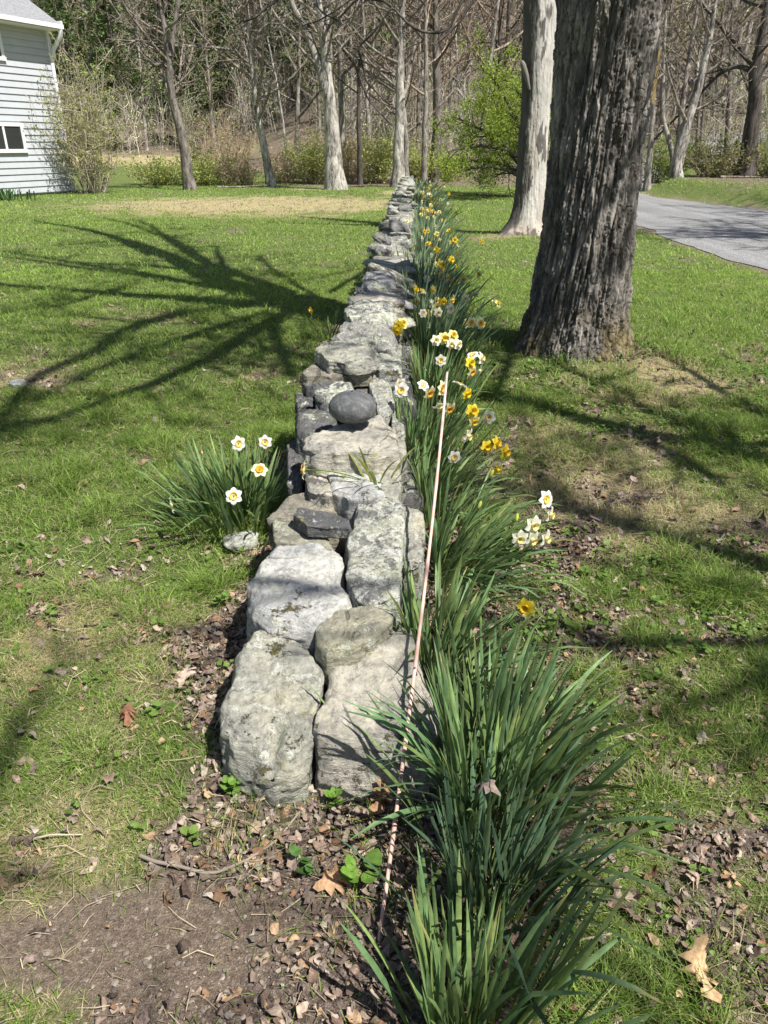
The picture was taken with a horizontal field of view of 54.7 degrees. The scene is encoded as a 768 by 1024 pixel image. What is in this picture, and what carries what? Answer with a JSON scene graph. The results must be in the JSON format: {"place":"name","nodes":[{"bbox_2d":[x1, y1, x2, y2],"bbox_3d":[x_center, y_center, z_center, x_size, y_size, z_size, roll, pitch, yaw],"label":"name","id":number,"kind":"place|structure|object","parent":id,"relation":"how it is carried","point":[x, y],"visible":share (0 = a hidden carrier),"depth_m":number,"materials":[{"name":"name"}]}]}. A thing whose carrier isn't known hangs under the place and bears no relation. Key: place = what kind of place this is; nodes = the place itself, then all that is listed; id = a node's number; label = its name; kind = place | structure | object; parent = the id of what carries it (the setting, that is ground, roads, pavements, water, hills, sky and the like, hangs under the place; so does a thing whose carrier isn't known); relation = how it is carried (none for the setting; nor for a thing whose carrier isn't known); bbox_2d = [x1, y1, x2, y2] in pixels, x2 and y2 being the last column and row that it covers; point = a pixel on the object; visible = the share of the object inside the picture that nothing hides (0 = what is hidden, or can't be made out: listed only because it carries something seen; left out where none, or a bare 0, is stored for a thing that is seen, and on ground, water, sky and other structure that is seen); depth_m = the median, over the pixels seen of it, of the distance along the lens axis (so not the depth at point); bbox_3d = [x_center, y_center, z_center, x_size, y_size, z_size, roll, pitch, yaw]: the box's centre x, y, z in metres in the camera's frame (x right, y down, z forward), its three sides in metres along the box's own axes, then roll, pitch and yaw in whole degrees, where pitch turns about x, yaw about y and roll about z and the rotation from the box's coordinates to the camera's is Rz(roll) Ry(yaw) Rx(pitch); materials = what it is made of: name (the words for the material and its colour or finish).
{"place":"outdoors","nodes":[
{"label":"outdoors","id":0,"kind":"place"},
{"bbox_2d":[0,0,767,1023],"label":"ground","id":1,"kind":"structure","parent":0,"point":[12,938],"depth_m":2.68,"materials":[{"name":"plant"}]},
{"bbox_2d":[0,0,75,196],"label":"house","id":2,"kind":"structure","parent":1,"relation":"on","point":[27,160],"depth_m":25.55,"materials":[{"name":"paint"}]},
{"bbox_2d":[0,122,28,152],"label":"window","id":3,"kind":"structure","parent":2,"relation":"in","point":[12,137],"depth_m":25.27,"materials":[{"name":"white glass"}]},
{"bbox_2d":[36,0,113,143],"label":"pine tree","id":4,"kind":"object","parent":1,"relation":"on","point":[66,19],"visible":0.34,"depth_m":59.40,"materials":[{"name":"green plant"}]},
{"bbox_2d":[24,25,142,193],"bbox_3d":[-11.125,-14.169,26.478,5.174,5.360,3.970,-21,33,-36],"label":"house shrub","id":5,"kind":"object","parent":1,"relation":"on","point":[91,169],"visible":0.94,"depth_m":26.66,"materials":[{"name":"green plant"}]},
{"bbox_2d":[31,0,148,149],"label":"woodland tree","id":6,"kind":"object","parent":1,"relation":"on","point":[87,46],"visible":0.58,"depth_m":57.99,"materials":[{"name":"brown plant"}]},
{"bbox_2d":[71,0,160,127],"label":"pine tree","id":7,"kind":"object","parent":1,"relation":"on","point":[109,43],"visible":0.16,"depth_m":65.72,"materials":[{"name":"green plant"}]},
{"bbox_2d":[79,0,163,149],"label":"pine tree","id":8,"kind":"object","parent":1,"relation":"on","point":[104,23],"visible":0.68,"depth_m":58.79,"materials":[{"name":"green plant"}]},
{"bbox_2d":[90,0,165,150],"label":"woodland tree","id":9,"kind":"object","parent":1,"relation":"on","point":[141,86],"visible":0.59,"depth_m":58.75,"materials":[{"name":"brown plant"}]},
{"bbox_2d":[115,151,194,184],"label":"bush","id":10,"kind":"object","parent":1,"relation":"on","point":[159,176],"visible":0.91,"depth_m":33.48,"materials":[{"name":"green plant"}]},
{"bbox_2d":[105,0,217,189],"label":"bare tree","id":11,"kind":"object","parent":1,"relation":"on","point":[188,178],"visible":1,"depth_m":28.03,"materials":[{"name":"grey plant"}]},
{"bbox_2d":[148,0,222,144],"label":"pine tree","id":12,"kind":"object","parent":1,"relation":"on","point":[186,78],"visible":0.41,"depth_m":61.92,"materials":[{"name":"green plant"}]},
{"bbox_2d":[141,0,233,100],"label":"pine tree","id":13,"kind":"object","parent":1,"relation":"on","point":[169,13],"visible":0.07,"depth_m":69.67,"materials":[{"name":"green plant"}]},
{"bbox_2d":[97,432,287,549],"bbox_3d":[-0.691,-0.156,3.467,1.023,0.452,1.054,22,34,37],"label":"daffodil clump","id":14,"kind":"object","parent":1,"relation":"on","point":[234,494],"visible":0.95,"depth_m":3.44,"materials":[{"name":"green plant"}]},
{"bbox_2d":[153,140,237,185],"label":"bush","id":15,"kind":"object","parent":1,"relation":"on","point":[201,174],"visible":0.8,"depth_m":32.78,"materials":[{"name":"green plant"}]},
{"bbox_2d":[153,0,243,126],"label":"pine tree","id":16,"kind":"object","parent":1,"relation":"on","point":[201,18],"visible":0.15,"depth_m":66.76,"materials":[{"name":"green plant"}]},
{"bbox_2d":[171,0,245,148],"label":"woodland tree","id":17,"kind":"object","parent":1,"relation":"on","point":[209,91],"visible":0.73,"depth_m":57.44,"materials":[{"name":"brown plant"}]},
{"bbox_2d":[161,102,258,174],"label":"bush","id":18,"kind":"object","parent":1,"relation":"on","point":[224,132],"visible":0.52,"depth_m":39.28,"materials":[{"name":"brown plant"}]},
{"bbox_2d":[139,811,299,874],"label":"twig","id":19,"kind":"object","parent":1,"relation":"on","point":[150,859],"visible":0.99,"depth_m":1.82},
{"bbox_2d":[189,122,256,182],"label":"bush","id":20,"kind":"object","parent":1,"relation":"on","point":[232,151],"visible":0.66,"depth_m":34.22,"materials":[{"name":"brown plant"}]},
{"bbox_2d":[187,0,263,130],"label":"pine tree","id":21,"kind":"object","parent":1,"relation":"on","point":[218,27],"visible":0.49,"depth_m":63.09,"materials":[{"name":"green plant"}]},
{"bbox_2d":[107,0,349,186],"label":"bare tree","id":22,"kind":"object","parent":1,"relation":"on","point":[249,62],"visible":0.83,"depth_m":29.65,"materials":[{"name":"brown plant"}]},
{"bbox_2d":[220,772,241,796],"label":"weed","id":23,"kind":"object","parent":1,"relation":"on","point":[229,781],"visible":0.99,"depth_m":2.02,"materials":[{"name":"green plant"}]},
{"bbox_2d":[222,530,258,552],"bbox_3d":[-0.638,0.132,3.316,0.165,0.050,0.123,-11,28,-22],"label":"flat stone","id":24,"kind":"object","parent":1,"relation":"on","point":[235,542],"visible":0.93,"depth_m":3.28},
{"bbox_2d":[218,155,264,185],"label":"bush","id":25,"kind":"object","parent":1,"relation":"on","point":[245,179],"visible":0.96,"depth_m":32.55,"materials":[{"name":"green plant"}]},
{"bbox_2d":[231,0,288,165],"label":"bare tree","id":26,"kind":"object","parent":1,"relation":"on","point":[280,106],"visible":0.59,"depth_m":35.57,"materials":[{"name":"grey plant"}]},
{"bbox_2d":[258,139,308,183],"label":"bush","id":27,"kind":"object","parent":1,"relation":"on","point":[278,175],"visible":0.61,"depth_m":33.98,"materials":[{"name":"brown plant"}]},
{"bbox_2d":[256,0,319,95],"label":"tree","id":28,"kind":"object","parent":1,"relation":"on","point":[280,41],"visible":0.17,"depth_m":58.89,"materials":[{"name":"grey plant"}]},
{"bbox_2d":[289,845,313,873],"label":"weed","id":29,"kind":"object","parent":1,"relation":"on","point":[306,867],"visible":1,"depth_m":1.81,"materials":[{"name":"green plant"}]},
{"bbox_2d":[246,0,358,174],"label":"bare tree","id":30,"kind":"object","parent":1,"relation":"on","point":[298,114],"visible":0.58,"depth_m":36.59,"materials":[{"name":"grey plant"}]},
{"bbox_2d":[252,0,364,189],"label":"bare tree","id":31,"kind":"object","parent":1,"relation":"on","point":[334,177],"visible":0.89,"depth_m":28.13,"materials":[{"name":"grey plant"}]},
{"bbox_2d":[269,0,348,146],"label":"woodland tree","id":32,"kind":"object","parent":1,"relation":"on","point":[317,88],"visible":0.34,"depth_m":43.54,"materials":[{"name":"brown plant"}]},
{"bbox_2d":[274,0,349,99],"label":"tree","id":33,"kind":"object","parent":1,"relation":"on","point":[306,49],"visible":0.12,"depth_m":56.51,"materials":[{"name":"grey plant"}]},
{"bbox_2d":[279,124,347,183],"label":"bush","id":34,"kind":"object","parent":1,"relation":"on","point":[313,161],"visible":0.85,"depth_m":33.31,"materials":[{"name":"green plant"}]},
{"bbox_2d":[219,176,443,807],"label":"stone wall","id":35,"kind":"structure","parent":1,"relation":"on","point":[322,619],"depth_m":2.44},
{"bbox_2d":[328,390,376,423],"bbox_3d":[-0.136,-0.458,3.227,0.210,0.136,0.191,0,26,0],"label":"boulder","id":36,"kind":"object","parent":35,"relation":"on","point":[352,406],"visible":1,"depth_m":3.16,"materials":[{"name":"stone"}]},
{"bbox_2d":[301,447,432,485],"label":"daffodil clump","id":37,"kind":"object","parent":35,"relation":"on","point":[371,475],"visible":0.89,"depth_m":2.96,"materials":[{"name":"green plant"}]},
{"bbox_2d":[313,863,360,896],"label":"fallen leaf","id":38,"kind":"object","parent":1,"relation":"on","point":[330,882],"visible":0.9,"depth_m":1.77,"materials":[{"name":"brown plant"}]},
{"bbox_2d":[316,0,364,184],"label":"bare tree","id":39,"kind":"object","parent":1,"relation":"on","point":[359,164],"visible":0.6,"depth_m":30.55,"materials":[{"name":"pale brown bark"}]},
{"bbox_2d":[301,0,392,179],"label":"bare tree","id":40,"kind":"object","parent":1,"relation":"on","point":[341,106],"visible":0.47,"depth_m":32.69,"materials":[{"name":"grey plant"}]},
{"bbox_2d":[307,0,398,164],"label":"woodland tree","id":41,"kind":"object","parent":1,"relation":"on","point":[351,76],"visible":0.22,"depth_m":40.48,"materials":[{"name":"grey plant"}]},
{"bbox_2d":[340,131,373,183],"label":"bush","id":42,"kind":"object","parent":1,"relation":"on","point":[351,167],"visible":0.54,"depth_m":33.37,"materials":[{"name":"brown plant"}]},
{"bbox_2d":[339,848,382,883],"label":"weed","id":43,"kind":"object","parent":1,"relation":"on","point":[348,872],"visible":0.95,"depth_m":1.77,"materials":[{"name":"green plant"}]},
{"bbox_2d":[346,125,393,183],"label":"bush","id":44,"kind":"object","parent":1,"relation":"on","point":[379,169],"visible":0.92,"depth_m":33.60,"materials":[{"name":"green plant"}]},
{"bbox_2d":[333,0,407,71],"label":"pine tree","id":45,"kind":"object","parent":1,"relation":"on","point":[387,33],"visible":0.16,"depth_m":57.12,"materials":[{"name":"green plant"}]},
{"bbox_2d":[307,0,444,186],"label":"bare tree","id":46,"kind":"object","parent":1,"relation":"on","point":[398,170],"visible":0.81,"depth_m":30.09,"materials":[{"name":"grey plant"}]},
{"bbox_2d":[369,780,390,813],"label":"fallen leaf","id":47,"kind":"object","parent":1,"relation":"on","point":[377,806],"visible":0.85,"depth_m":1.99,"materials":[{"name":"brown plant"}]},
{"bbox_2d":[0,537,761,1023],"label":"pebbles","id":48,"kind":"object","parent":1,"relation":"on","point":[188,963],"visible":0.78,"depth_m":1.65,"materials":[{"name":"stone"}]},
{"bbox_2d":[0,160,767,1023],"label":"grass","id":49,"kind":"structure","parent":1,"relation":"on","point":[720,586],"depth_m":3.91,"materials":[{"name":"plant"}]},
{"bbox_2d":[0,243,767,1023],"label":"leaf litter","id":50,"kind":"object","parent":1,"relation":"on","point":[354,1015],"visible":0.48,"depth_m":1.95,"materials":[{"name":"brown plant"}]},
{"bbox_2d":[0,340,767,959],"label":"ground cover","id":51,"kind":"object","parent":1,"relation":"on","point":[192,830],"visible":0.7,"depth_m":2.84,"materials":[{"name":"green plant"}]},
{"bbox_2d":[0,374,767,1023],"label":"dry thatch","id":52,"kind":"object","parent":1,"relation":"on","point":[228,662],"visible":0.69,"depth_m":2.42,"materials":[{"name":"dry grass"}]},
{"bbox_2d":[330,0,450,183],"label":"bare tree","id":53,"kind":"object","parent":1,"relation":"on","point":[424,127],"visible":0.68,"depth_m":31.34,"materials":[{"name":"grey plant"}]},
{"bbox_2d":[360,0,421,171],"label":"bare tree","id":54,"kind":"object","parent":1,"relation":"on","point":[371,69],"visible":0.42,"depth_m":37.85,"materials":[{"name":"brown plant"}]},
{"bbox_2d":[55,0,767,177],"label":"hillside brush","id":55,"kind":"object","parent":1,"relation":"on","point":[247,92],"visible":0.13,"depth_m":54.61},
{"bbox_2d":[377,372,447,941],"bbox_3d":[0.129,0.205,2.354,0.023,0.782,1.987,4,26,7],"label":"marker rod","id":56,"kind":"object","parent":1,"relation":"on","point":[392,837],"visible":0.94,"depth_m":2.12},
{"bbox_2d":[352,0,479,176],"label":"bare tree","id":57,"kind":"object","parent":1,"relation":"on","point":[406,146],"visible":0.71,"depth_m":31.87,"materials":[{"name":"grey plant"}]},
{"bbox_2d":[350,0,482,162],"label":"woodland tree","id":58,"kind":"object","parent":1,"relation":"on","point":[419,80],"visible":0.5,"depth_m":40.23,"materials":[{"name":"grey plant"}]},
{"bbox_2d":[392,132,446,180],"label":"bush","id":59,"kind":"object","parent":1,"relation":"on","point":[414,169],"visible":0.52,"depth_m":34.11,"materials":[{"name":"green plant"}]},
{"bbox_2d":[359,257,481,336],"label":"daffodil clump","id":60,"kind":"object","parent":1,"relation":"on","point":[462,277],"visible":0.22,"depth_m":6.91,"materials":[{"name":"green plant"}]},
{"bbox_2d":[363,0,480,118],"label":"woodland tree","id":61,"kind":"object","parent":1,"relation":"on","point":[429,49],"visible":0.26,"depth_m":48.06,"materials":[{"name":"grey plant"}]},
{"bbox_2d":[364,227,481,270],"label":"daffodil clump","id":62,"kind":"object","parent":1,"relation":"on","point":[427,231],"visible":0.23,"depth_m":9.79,"materials":[{"name":"green plant"}]},
{"bbox_2d":[361,269,508,343],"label":"daffodil clump","id":63,"kind":"object","parent":1,"relation":"on","point":[426,278],"visible":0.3,"depth_m":6.38,"materials":[{"name":"green plant"}]},
{"bbox_2d":[390,237,486,278],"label":"daffodil clump","id":64,"kind":"object","parent":1,"relation":"on","point":[434,250],"visible":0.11,"depth_m":8.53,"materials":[{"name":"green plant"}]},
{"bbox_2d":[395,243,481,292],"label":"daffodil clump","id":65,"kind":"object","parent":1,"relation":"on","point":[413,253],"visible":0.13,"depth_m":8.01,"materials":[{"name":"green plant"}]},
{"bbox_2d":[392,302,491,378],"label":"daffodil clump","id":66,"kind":"object","parent":1,"relation":"on","point":[400,324],"visible":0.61,"depth_m":5.37,"materials":[{"name":"green plant"}]},
{"bbox_2d":[412,231,483,274],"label":"daffodil clump","id":67,"kind":"object","parent":1,"relation":"on","point":[455,240],"visible":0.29,"depth_m":9.19,"materials":[{"name":"green plant"}]},
{"bbox_2d":[226,0,671,364],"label":"maple tree","id":68,"kind":"object","parent":1,"relation":"on","point":[605,55],"visible":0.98,"depth_m":5.49,"materials":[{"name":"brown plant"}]},
{"bbox_2d":[404,251,493,317],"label":"daffodil clump","id":69,"kind":"object","parent":1,"relation":"on","point":[441,265],"visible":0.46,"depth_m":7.40,"materials":[{"name":"green plant"}]},
{"bbox_2d":[389,0,508,136],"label":"woodland tree","id":70,"kind":"object","parent":1,"relation":"on","point":[450,73],"visible":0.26,"depth_m":48.38,"materials":[{"name":"grey plant"}]},
{"bbox_2d":[411,221,487,264],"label":"daffodil clump","id":71,"kind":"object","parent":1,"relation":"on","point":[435,235],"visible":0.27,"depth_m":10.46,"materials":[{"name":"green plant"}]},
{"bbox_2d":[405,0,500,181],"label":"bare tree","id":72,"kind":"object","parent":1,"relation":"on","point":[437,76],"visible":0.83,"depth_m":32.76,"materials":[{"name":"grey plant"}]},
{"bbox_2d":[401,330,513,443],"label":"daffodil clump","id":73,"kind":"object","parent":1,"relation":"on","point":[429,376],"visible":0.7,"depth_m":4.53,"materials":[{"name":"green plant"}]},
{"bbox_2d":[411,0,511,143],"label":"woodland tree","id":74,"kind":"object","parent":1,"relation":"on","point":[457,74],"visible":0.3,"depth_m":47.35,"materials":[{"name":"brown plant"}]},
{"bbox_2d":[408,282,519,377],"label":"daffodil clump","id":75,"kind":"object","parent":1,"relation":"on","point":[417,301],"visible":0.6,"depth_m":5.75,"materials":[{"name":"green plant"}]},
{"bbox_2d":[405,0,523,121],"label":"woodland tree","id":76,"kind":"object","parent":1,"relation":"on","point":[468,76],"visible":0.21,"depth_m":49.51,"materials":[{"name":"grey plant"}]},
{"bbox_2d":[391,378,542,493],"bbox_3d":[0.214,-0.447,3.870,0.957,0.624,1.315,-11,28,-22],"label":"daffodil clump","id":77,"kind":"object","parent":1,"relation":"on","point":[414,428],"visible":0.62,"depth_m":3.67,"materials":[{"name":"green plant"}]},
{"bbox_2d":[438,0,522,156],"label":"woodland tree","id":78,"kind":"object","parent":1,"relation":"on","point":[494,25],"visible":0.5,"depth_m":38.90,"materials":[{"name":"grey plant"}]},
{"bbox_2d":[407,410,561,534],"bbox_3d":[0.456,-0.123,3.559,0.801,0.551,0.985,0,26,0],"label":"daffodil clump","id":79,"kind":"object","parent":1,"relation":"on","point":[489,417],"visible":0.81,"depth_m":3.50,"materials":[{"name":"green plant"}]},
{"bbox_2d":[385,552,588,757],"bbox_3d":[0.309,0.390,2.435,0.724,0.461,1.064,8,27,15],"label":"daffodil clump","id":80,"kind":"object","parent":1,"relation":"on","point":[454,606],"visible":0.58,"depth_m":2.42,"materials":[{"name":"green plant"}]},
{"bbox_2d":[458,0,522,156],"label":"woodland tree","id":81,"kind":"object","parent":1,"relation":"on","point":[499,29],"visible":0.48,"depth_m":42.52,"materials":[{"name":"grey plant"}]},
{"bbox_2d":[472,0,523,117],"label":"woodland tree","id":82,"kind":"object","parent":1,"relation":"on","point":[509,6],"visible":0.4,"depth_m":46.34,"materials":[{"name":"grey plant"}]},
{"bbox_2d":[339,840,657,1023],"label":"daffodil clump","id":83,"kind":"object","parent":1,"relation":"on","point":[437,1004],"visible":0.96,"depth_m":1.45,"materials":[{"name":"green plant"}]},
{"bbox_2d":[335,721,663,1023],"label":"daffodil clump","id":84,"kind":"object","parent":1,"relation":"on","point":[516,863],"visible":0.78,"depth_m":1.65,"materials":[{"name":"green plant"}]},
{"bbox_2d":[421,461,588,658],"bbox_3d":[0.390,0.136,3.033,0.858,0.721,1.359,0,26,0],"label":"daffodil clump","id":85,"kind":"object","parent":1,"relation":"on","point":[441,536],"visible":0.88,"depth_m":2.95,"materials":[{"name":"green plant"}]},
{"bbox_2d":[305,606,708,966],"bbox_3d":[0.252,0.604,1.914,0.960,0.446,1.145,0,26,0],"label":"daffodil clump","id":86,"kind":"object","parent":1,"relation":"on","point":[454,733],"visible":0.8,"depth_m":1.87,"materials":[{"name":"green plant"}]},
{"bbox_2d":[498,0,556,235],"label":"bare trunk tree","id":87,"kind":"object","parent":1,"relation":"on","point":[538,46],"visible":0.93,"depth_m":13.52,"materials":[{"name":"grey plant"}]},
{"bbox_2d":[427,20,652,197],"bbox_3d":[4.649,-13.191,25.095,6.894,5.230,6.428,0,26,0],"label":"leafing tree","id":88,"kind":"object","parent":1,"relation":"on","point":[502,136],"visible":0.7,"depth_m":24.14,"materials":[{"name":"green plant"}]},
{"bbox_2d":[447,607,702,825],"bbox_3d":[0.457,0.517,2.170,0.648,0.431,1.059,0,26,0],"label":"daffodil clump","id":89,"kind":"object","parent":1,"relation":"on","point":[567,700],"visible":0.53,"depth_m":2.08,"materials":[{"name":"green plant"}]},
{"bbox_2d":[641,7,687,191],"bbox_3d":[9.796,-16.526,26.924,3.109,9.240,2.756,0,26,0],"label":"bare tree","id":90,"kind":"object","parent":1,"relation":"on","point":[647,178],"visible":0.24,"depth_m":27.70,"materials":[{"name":"grey plant"}]},
{"bbox_2d":[642,128,706,182],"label":"bush","id":91,"kind":"object","parent":1,"relation":"on","point":[662,163],"visible":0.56,"depth_m":33.26,"materials":[{"name":"green plant"}]},
{"bbox_2d":[656,0,727,139],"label":"woodland tree","id":92,"kind":"object","parent":1,"relation":"on","point":[671,8],"visible":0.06,"depth_m":43.01,"materials":[{"name":"brown plant"}]},
{"bbox_2d":[677,932,721,1002],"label":"fallen leaf","id":93,"kind":"object","parent":1,"relation":"on","point":[700,953],"visible":0.99,"depth_m":1.56,"materials":[{"name":"brown plant"}]},
{"bbox_2d":[662,0,746,81],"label":"woodland tree","id":94,"kind":"object","parent":1,"relation":"on","point":[693,60],"visible":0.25,"depth_m":44.44,"materials":[{"name":"brown plant"}]},
{"bbox_2d":[646,0,767,175],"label":"bare tree","id":95,"kind":"object","parent":1,"relation":"on","point":[750,137],"visible":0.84,"depth_m":26.89,"materials":[{"name":"brown plant"}]},
{"bbox_2d":[648,0,767,179],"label":"bare tree","id":96,"kind":"object","parent":1,"relation":"on","point":[677,154],"visible":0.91,"depth_m":26.84,"materials":[{"name":"grey plant"}]},
{"bbox_2d":[657,0,767,169],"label":"bare tree","id":97,"kind":"object","parent":1,"relation":"on","point":[697,117],"visible":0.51,"depth_m":33.29,"materials":[{"name":"grey plant"}]},
{"bbox_2d":[667,128,765,177],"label":"bush","id":98,"kind":"object","parent":1,"relation":"on","point":[722,162],"visible":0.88,"depth_m":28.14,"materials":[{"name":"green plant"}]},
{"bbox_2d":[673,0,767,159],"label":"bare tree","id":99,"kind":"object","parent":1,"relation":"on","point":[728,117],"visible":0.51,"depth_m":35.46,"materials":[{"name":"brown plant"}]},
{"bbox_2d":[689,0,757,121],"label":"woodland tree","id":100,"kind":"object","parent":1,"relation":"on","point":[722,52],"visible":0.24,"depth_m":47.00,"materials":[{"name":"grey plant"}]},
{"bbox_2d":[636,131,767,268],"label":"road","id":101,"kind":"structure","parent":0,"point":[736,234],"depth_m":16.40,"materials":[{"name":"asphalt"}]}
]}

